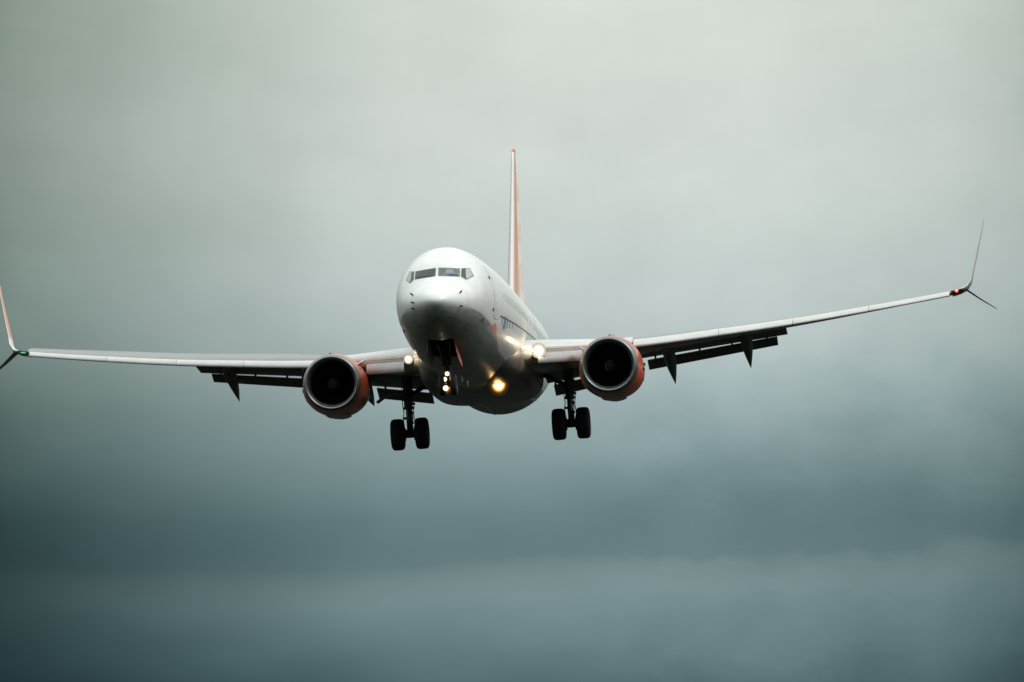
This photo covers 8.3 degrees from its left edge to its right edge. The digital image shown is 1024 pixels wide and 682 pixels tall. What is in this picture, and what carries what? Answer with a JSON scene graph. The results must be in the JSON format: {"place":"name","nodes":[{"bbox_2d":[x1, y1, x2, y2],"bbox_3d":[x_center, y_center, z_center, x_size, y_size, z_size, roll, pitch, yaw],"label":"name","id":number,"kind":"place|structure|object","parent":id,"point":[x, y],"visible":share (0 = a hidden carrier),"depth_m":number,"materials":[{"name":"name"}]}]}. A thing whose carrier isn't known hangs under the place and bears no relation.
{"place":"outdoors","nodes":[
{"label":"outdoors","id":0,"kind":"place"},
{"bbox_2d":[0,149,996,450],"bbox_3d":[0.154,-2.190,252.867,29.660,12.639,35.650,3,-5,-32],"label":"airliner","id":1,"kind":"object","parent":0,"point":[476,335],"visible":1,"depth_m":243.59,"materials":[{"name":"paint"}]},
{"bbox_2d":[0,0,1023,681],"label":"sky","id":2,"kind":"structure","parent":0,"point":[845,503],"materials":[{"name":"grey"}]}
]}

